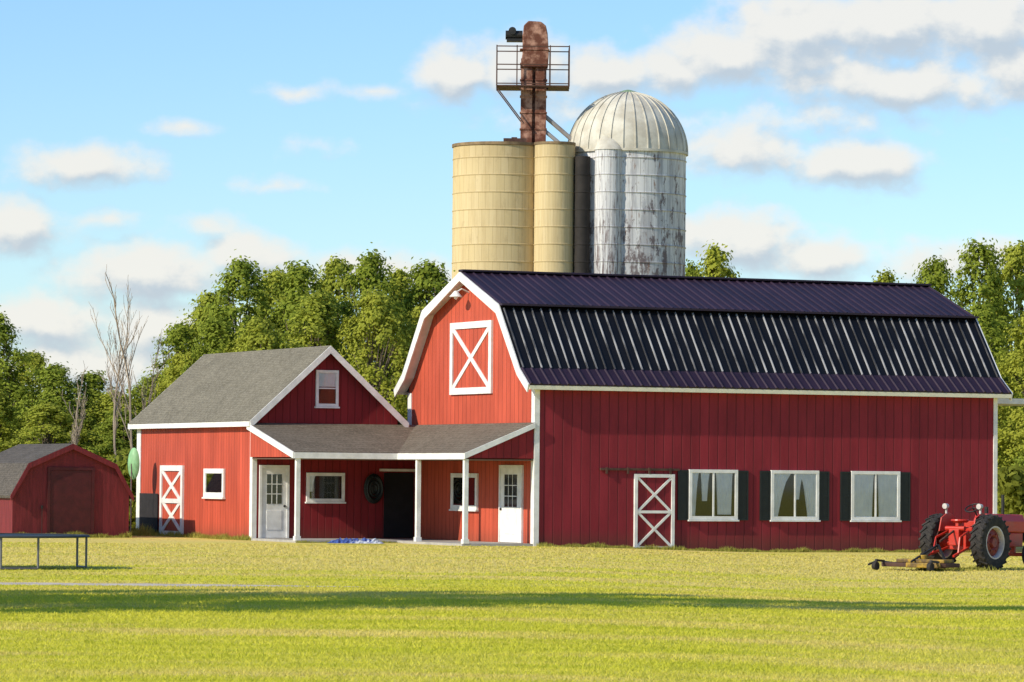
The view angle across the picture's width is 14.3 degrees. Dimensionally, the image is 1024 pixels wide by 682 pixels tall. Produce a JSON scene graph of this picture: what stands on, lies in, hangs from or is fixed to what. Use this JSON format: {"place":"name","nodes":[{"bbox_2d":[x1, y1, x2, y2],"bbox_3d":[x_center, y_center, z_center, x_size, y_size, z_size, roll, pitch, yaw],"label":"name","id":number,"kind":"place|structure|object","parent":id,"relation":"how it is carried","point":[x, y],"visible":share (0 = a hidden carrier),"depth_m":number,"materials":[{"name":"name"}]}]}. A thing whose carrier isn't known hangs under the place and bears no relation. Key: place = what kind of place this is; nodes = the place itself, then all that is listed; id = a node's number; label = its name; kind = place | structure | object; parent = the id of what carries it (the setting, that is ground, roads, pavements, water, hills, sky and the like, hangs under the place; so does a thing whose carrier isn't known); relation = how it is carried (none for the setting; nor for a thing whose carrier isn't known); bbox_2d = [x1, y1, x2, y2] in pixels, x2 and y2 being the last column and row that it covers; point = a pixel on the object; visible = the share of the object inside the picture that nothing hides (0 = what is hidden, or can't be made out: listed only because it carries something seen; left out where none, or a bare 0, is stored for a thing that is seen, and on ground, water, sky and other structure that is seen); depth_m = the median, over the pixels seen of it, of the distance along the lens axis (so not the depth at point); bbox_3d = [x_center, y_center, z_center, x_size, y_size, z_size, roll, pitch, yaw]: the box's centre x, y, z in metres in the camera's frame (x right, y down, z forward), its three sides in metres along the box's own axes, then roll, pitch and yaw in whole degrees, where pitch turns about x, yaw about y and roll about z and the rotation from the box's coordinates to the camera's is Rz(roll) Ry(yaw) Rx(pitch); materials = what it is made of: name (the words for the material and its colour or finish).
{"place":"outdoors","nodes":[
{"label":"outdoors","id":0,"kind":"place"},
{"bbox_2d":[0,582,358,586],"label":"path","id":1,"kind":"structure","parent":0,"point":[92,584],"depth_m":74.23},
{"bbox_2d":[0,531,1023,681],"bbox_3d":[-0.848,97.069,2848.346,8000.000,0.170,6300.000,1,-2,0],"label":"ground","id":2,"kind":"structure","parent":0,"point":[135,540],"depth_m":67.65,"materials":[{"name":"green plant"}]},
{"bbox_2d":[0,389,28,451],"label":"deciduous tree","id":3,"kind":"object","parent":2,"relation":"on","point":[6,419],"visible":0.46,"depth_m":149.90,"materials":[{"name":"green plant"}]},
{"bbox_2d":[0,305,44,451],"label":"deciduous tree","id":4,"kind":"object","parent":2,"relation":"on","point":[10,382],"visible":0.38,"depth_m":155.75,"materials":[{"name":"green plant"}]},
{"bbox_2d":[8,349,80,439],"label":"deciduous tree","id":5,"kind":"object","parent":2,"relation":"on","point":[38,359],"visible":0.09,"depth_m":158.58,"materials":[{"name":"green plant"}]},
{"bbox_2d":[0,533,89,569],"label":"trampoline","id":6,"kind":"object","parent":2,"relation":"on","point":[38,536],"visible":1,"depth_m":85.11,"materials":[{"name":"black paint"}]},
{"bbox_2d":[7,361,103,452],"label":"deciduous tree","id":7,"kind":"object","parent":2,"relation":"on","point":[54,375],"visible":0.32,"depth_m":154.44,"materials":[{"name":"green plant"}]},
{"bbox_2d":[2,402,112,457],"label":"deciduous tree","id":8,"kind":"object","parent":2,"relation":"on","point":[43,415],"visible":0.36,"depth_m":148.64,"materials":[{"name":"green plant"}]},
{"bbox_2d":[0,444,133,536],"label":"garden shed","id":9,"kind":"structure","parent":2,"relation":"on","point":[57,488],"depth_m":128.71,"materials":[{"name":"red wood"}]},
{"bbox_2d":[47,467,94,534],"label":"door","id":10,"kind":"structure","parent":9,"relation":"in","point":[70,494],"depth_m":128.62,"materials":[{"name":"red paint"}]},
{"bbox_2d":[62,361,87,444],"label":"bare tree","id":11,"kind":"object","parent":2,"relation":"on","point":[74,437],"visible":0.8,"depth_m":146.91,"materials":[{"name":"grey plant"}]},
{"bbox_2d":[62,370,114,449],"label":"deciduous tree","id":12,"kind":"object","parent":2,"relation":"on","point":[93,384],"visible":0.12,"depth_m":157.66,"materials":[{"name":"green plant"}]},
{"bbox_2d":[65,390,141,458],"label":"deciduous tree","id":13,"kind":"object","parent":2,"relation":"on","point":[106,402],"visible":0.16,"depth_m":154.60,"materials":[{"name":"green plant"}]},
{"bbox_2d":[77,407,137,460],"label":"deciduous tree","id":14,"kind":"object","parent":2,"relation":"on","point":[122,441],"visible":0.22,"depth_m":148.52,"materials":[{"name":"green plant"}]},
{"bbox_2d":[88,266,147,448],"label":"bare tree","id":15,"kind":"object","parent":2,"relation":"on","point":[129,382],"visible":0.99,"depth_m":145.86,"materials":[{"name":"grey plant"}]},
{"bbox_2d":[97,284,141,454],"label":"bare tree","id":16,"kind":"object","parent":2,"relation":"on","point":[115,414],"visible":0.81,"depth_m":147.57,"materials":[{"name":"grey plant"}]},
{"bbox_2d":[128,448,139,531],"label":"dish antenna","id":17,"kind":"object","parent":2,"relation":"on","point":[133,463],"visible":0.97,"depth_m":133.81,"materials":[{"name":"green plastic"}]},
{"bbox_2d":[118,375,158,450],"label":"deciduous tree","id":18,"kind":"object","parent":2,"relation":"on","point":[135,394],"visible":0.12,"depth_m":156.67,"materials":[{"name":"green plant"}]},
{"bbox_2d":[133,331,174,415],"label":"bare tree","id":19,"kind":"object","parent":2,"relation":"on","point":[151,391],"visible":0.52,"depth_m":146.65,"materials":[{"name":"grey plant"}]},
{"bbox_2d":[128,349,199,453],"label":"deciduous tree","id":20,"kind":"object","parent":2,"relation":"on","point":[173,372],"visible":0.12,"depth_m":150.76,"materials":[{"name":"green plant"}]},
{"bbox_2d":[134,322,204,403],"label":"deciduous tree","id":21,"kind":"object","parent":2,"relation":"on","point":[179,337],"visible":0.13,"depth_m":155.76,"materials":[{"name":"green plant"}]},
{"bbox_2d":[171,288,236,358],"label":"deciduous tree","id":22,"kind":"object","parent":2,"relation":"on","point":[208,297],"visible":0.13,"depth_m":157.65,"materials":[{"name":"green plant"}]},
{"bbox_2d":[177,316,242,372],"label":"deciduous tree","id":23,"kind":"object","parent":2,"relation":"on","point":[219,328],"visible":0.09,"depth_m":149.88,"materials":[{"name":"green plant"}]},
{"bbox_2d":[194,249,291,349],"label":"deciduous tree","id":24,"kind":"object","parent":2,"relation":"on","point":[238,273],"visible":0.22,"depth_m":154.67,"materials":[{"name":"green plant"}]},
{"bbox_2d":[222,316,289,352],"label":"deciduous tree","id":25,"kind":"object","parent":2,"relation":"on","point":[249,340],"visible":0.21,"depth_m":148.72,"materials":[{"name":"green plant"}]},
{"bbox_2d":[242,265,294,346],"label":"deciduous tree","id":26,"kind":"object","parent":2,"relation":"on","point":[274,281],"visible":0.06,"depth_m":159.57,"materials":[{"name":"green plant"}]},
{"bbox_2d":[256,260,354,363],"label":"deciduous tree","id":27,"kind":"object","parent":2,"relation":"on","point":[300,277],"visible":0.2,"depth_m":153.73,"materials":[{"name":"green plant"}]},
{"bbox_2d":[281,287,360,367],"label":"deciduous tree","id":28,"kind":"object","parent":2,"relation":"on","point":[315,313],"visible":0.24,"depth_m":150.83,"materials":[{"name":"green plant"}]},
{"bbox_2d":[128,345,534,545],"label":"farmhouse","id":29,"kind":"object","parent":2,"relation":"on","point":[319,444],"visible":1,"depth_m":127.19,"materials":[{"name":"red wood"}]},
{"bbox_2d":[159,465,183,534],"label":"door","id":30,"kind":"structure","parent":29,"relation":"in","point":[171,499],"depth_m":132.64,"materials":[{"name":"wood"}]},
{"bbox_2d":[202,469,225,498],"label":"window","id":31,"kind":"structure","parent":29,"relation":"in","point":[213,479],"depth_m":128.94,"materials":[{"name":"white paint"}]},
{"bbox_2d":[258,465,289,537],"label":"door","id":32,"kind":"structure","parent":29,"relation":"in","point":[274,480],"depth_m":126.14,"materials":[{"name":"white paint"}]},
{"bbox_2d":[305,473,345,503],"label":"window","id":33,"kind":"structure","parent":29,"relation":"in","point":[320,487],"depth_m":126.88,"materials":[{"name":"white paint"}]},
{"bbox_2d":[314,370,339,407],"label":"window","id":34,"kind":"structure","parent":29,"relation":"in","point":[327,381],"depth_m":126.97,"materials":[{"name":"white paint"}]},
{"bbox_2d":[380,469,414,537],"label":"doorway","id":35,"kind":"structure","parent":29,"relation":"in","point":[398,487],"depth_m":127.84,"materials":[{"name":"black paint"}]},
{"bbox_2d":[292,255,396,371],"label":"deciduous tree","id":36,"kind":"object","parent":2,"relation":"on","point":[336,267],"visible":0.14,"depth_m":158.69,"materials":[{"name":"green plant"}]},
{"bbox_2d":[328,538,384,543],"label":"tarpaulin","id":37,"kind":"object","parent":2,"relation":"on","point":[363,540],"visible":1,"depth_m":120.33,"materials":[{"name":"blue plastic"}]},
{"bbox_2d":[317,288,413,420],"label":"deciduous tree","id":38,"kind":"object","parent":2,"relation":"on","point":[376,308],"visible":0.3,"depth_m":149.59,"materials":[{"name":"green plant"}]},
{"bbox_2d":[333,242,411,399],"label":"deciduous tree","id":39,"kind":"object","parent":2,"relation":"on","point":[371,270],"visible":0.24,"depth_m":154.76,"materials":[{"name":"green plant"}]},
{"bbox_2d":[377,263,418,378],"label":"deciduous tree","id":40,"kind":"object","parent":2,"relation":"on","point":[399,275],"visible":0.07,"depth_m":160.72,"materials":[{"name":"green plant"}]},
{"bbox_2d":[378,303,425,420],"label":"deciduous tree","id":41,"kind":"object","parent":2,"relation":"on","point":[416,313],"visible":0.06,"depth_m":150.66,"materials":[{"name":"green plant"}]},
{"bbox_2d":[379,256,455,395],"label":"deciduous tree","id":42,"kind":"object","parent":2,"relation":"on","point":[428,277],"visible":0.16,"depth_m":155.85,"materials":[{"name":"green plant"}]},
{"bbox_2d":[19,523,999,570],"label":"weeds","id":43,"kind":"object","parent":2,"relation":"on","point":[143,531],"visible":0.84,"depth_m":123.55,"materials":[{"name":"green plant"}]},
{"bbox_2d":[452,141,575,278],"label":"tan silo","id":44,"kind":"object","parent":2,"relation":"on","point":[513,206],"visible":0.38,"depth_m":178.32,"materials":[{"name":"metal"}]},
{"bbox_2d":[496,21,571,142],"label":"grain elevator","id":45,"kind":"object","parent":44,"relation":"on","point":[533,87],"visible":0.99,"depth_m":179.78,"materials":[{"name":"metal"}]},
{"bbox_2d":[9,387,1023,542],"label":"thicket","id":46,"kind":"object","parent":2,"relation":"on","point":[1010,481],"visible":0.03,"depth_m":143.00,"materials":[{"name":"green plant"}]},
{"bbox_2d":[568,90,687,275],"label":"domed silo","id":47,"kind":"object","parent":2,"relation":"on","point":[631,153],"visible":0.48,"depth_m":178.14,"materials":[{"name":"metal"}]},
{"bbox_2d":[685,259,704,276],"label":"deciduous tree","id":48,"kind":"object","parent":2,"relation":"on","point":[690,269],"visible":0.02,"depth_m":198.99,"materials":[{"name":"green plant"}]},
{"bbox_2d":[394,269,1012,550],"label":"barn","id":49,"kind":"structure","parent":2,"relation":"on","point":[691,412],"depth_m":123.67,"materials":[{"name":"red wood"}]},
{"bbox_2d":[449,473,478,510],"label":"window","id":50,"kind":"structure","parent":49,"relation":"in","point":[456,486],"depth_m":124.70,"materials":[{"name":"white paint"}]},
{"bbox_2d":[449,320,492,394],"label":"loft door","id":51,"kind":"structure","parent":49,"relation":"in","point":[471,343],"depth_m":124.27,"materials":[{"name":"red"}]},
{"bbox_2d":[498,465,523,542],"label":"door","id":52,"kind":"structure","parent":49,"relation":"in","point":[511,477],"depth_m":121.30,"materials":[{"name":"white paint"}]},
{"bbox_2d":[633,474,674,547],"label":"door","id":53,"kind":"structure","parent":49,"relation":"in","point":[654,494],"depth_m":121.45,"materials":[{"name":"wood"}]},
{"bbox_2d":[687,469,738,520],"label":"window","id":54,"kind":"structure","parent":49,"relation":"in","point":[713,494],"depth_m":122.26,"materials":[{"name":"glass"}]},
{"bbox_2d":[770,470,820,521],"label":"window","id":55,"kind":"structure","parent":49,"relation":"in","point":[794,493],"depth_m":123.36,"materials":[{"name":"glass"}]},
{"bbox_2d":[849,471,901,521],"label":"window","id":56,"kind":"structure","parent":49,"relation":"in","point":[875,495],"depth_m":124.48,"materials":[{"name":"glass"}]},
{"bbox_2d":[998,398,1023,405],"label":"carport","id":57,"kind":"object","parent":49,"relation":"attached to","point":[1008,402],"visible":0.05,"depth_m":128.64,"materials":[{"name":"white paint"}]},
{"bbox_2d":[691,239,739,277],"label":"deciduous tree","id":58,"kind":"object","parent":2,"relation":"on","point":[713,262],"visible":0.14,"depth_m":196.77,"materials":[{"name":"green plant"}]},
{"bbox_2d":[871,267,901,282],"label":"deciduous tree","id":59,"kind":"object","parent":2,"relation":"on","point":[885,277],"visible":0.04,"depth_m":162.09,"materials":[{"name":"green plant"}]},
{"bbox_2d":[868,544,959,571],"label":"mower deck","id":60,"kind":"structure","parent":2,"relation":"on","point":[922,560],"depth_m":99.20,"materials":[{"name":"yellow paint"}]},
{"bbox_2d":[903,248,1000,466],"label":"deciduous tree","id":61,"kind":"object","parent":2,"relation":"on","point":[935,274],"visible":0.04,"depth_m":157.94,"materials":[{"name":"green plant"}]},
{"bbox_2d":[918,495,1023,569],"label":"tractor","id":62,"kind":"object","parent":2,"relation":"on","point":[987,539],"visible":0.97,"depth_m":100.62,"materials":[{"name":"metal"}]},
{"bbox_2d":[948,237,1023,499],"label":"deciduous tree","id":63,"kind":"object","parent":2,"relation":"on","point":[989,288],"visible":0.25,"depth_m":154.87,"materials":[{"name":"green plant"}]},
{"bbox_2d":[966,298,1023,513],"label":"deciduous tree","id":64,"kind":"object","parent":2,"relation":"on","point":[984,311],"visible":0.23,"depth_m":149.49,"materials":[{"name":"green plant"}]},
{"bbox_2d":[976,239,1023,465],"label":"deciduous tree","id":65,"kind":"object","parent":2,"relation":"on","point":[1014,259],"visible":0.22,"depth_m":156.65,"materials":[{"name":"green plant"}]},
{"bbox_2d":[992,312,1023,508],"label":"deciduous tree","id":66,"kind":"object","parent":2,"relation":"on","point":[1015,367],"visible":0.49,"depth_m":147.59,"materials":[{"name":"green plant"}]},
{"bbox_2d":[997,333,1023,464],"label":"deciduous tree","id":67,"kind":"object","parent":2,"relation":"on","point":[1021,396],"visible":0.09,"depth_m":153.29,"materials":[{"name":"green plant"}]},
{"bbox_2d":[998,424,1023,486],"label":"deciduous tree","id":68,"kind":"object","parent":2,"relation":"on","point":[1021,462],"visible":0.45,"depth_m":145.26,"materials":[{"name":"green plant"}]},
{"bbox_2d":[0,0,1023,398],"label":"sky","id":69,"kind":"structure","parent":0,"point":[150,142],"materials":[{"name":"blue"}]}
]}

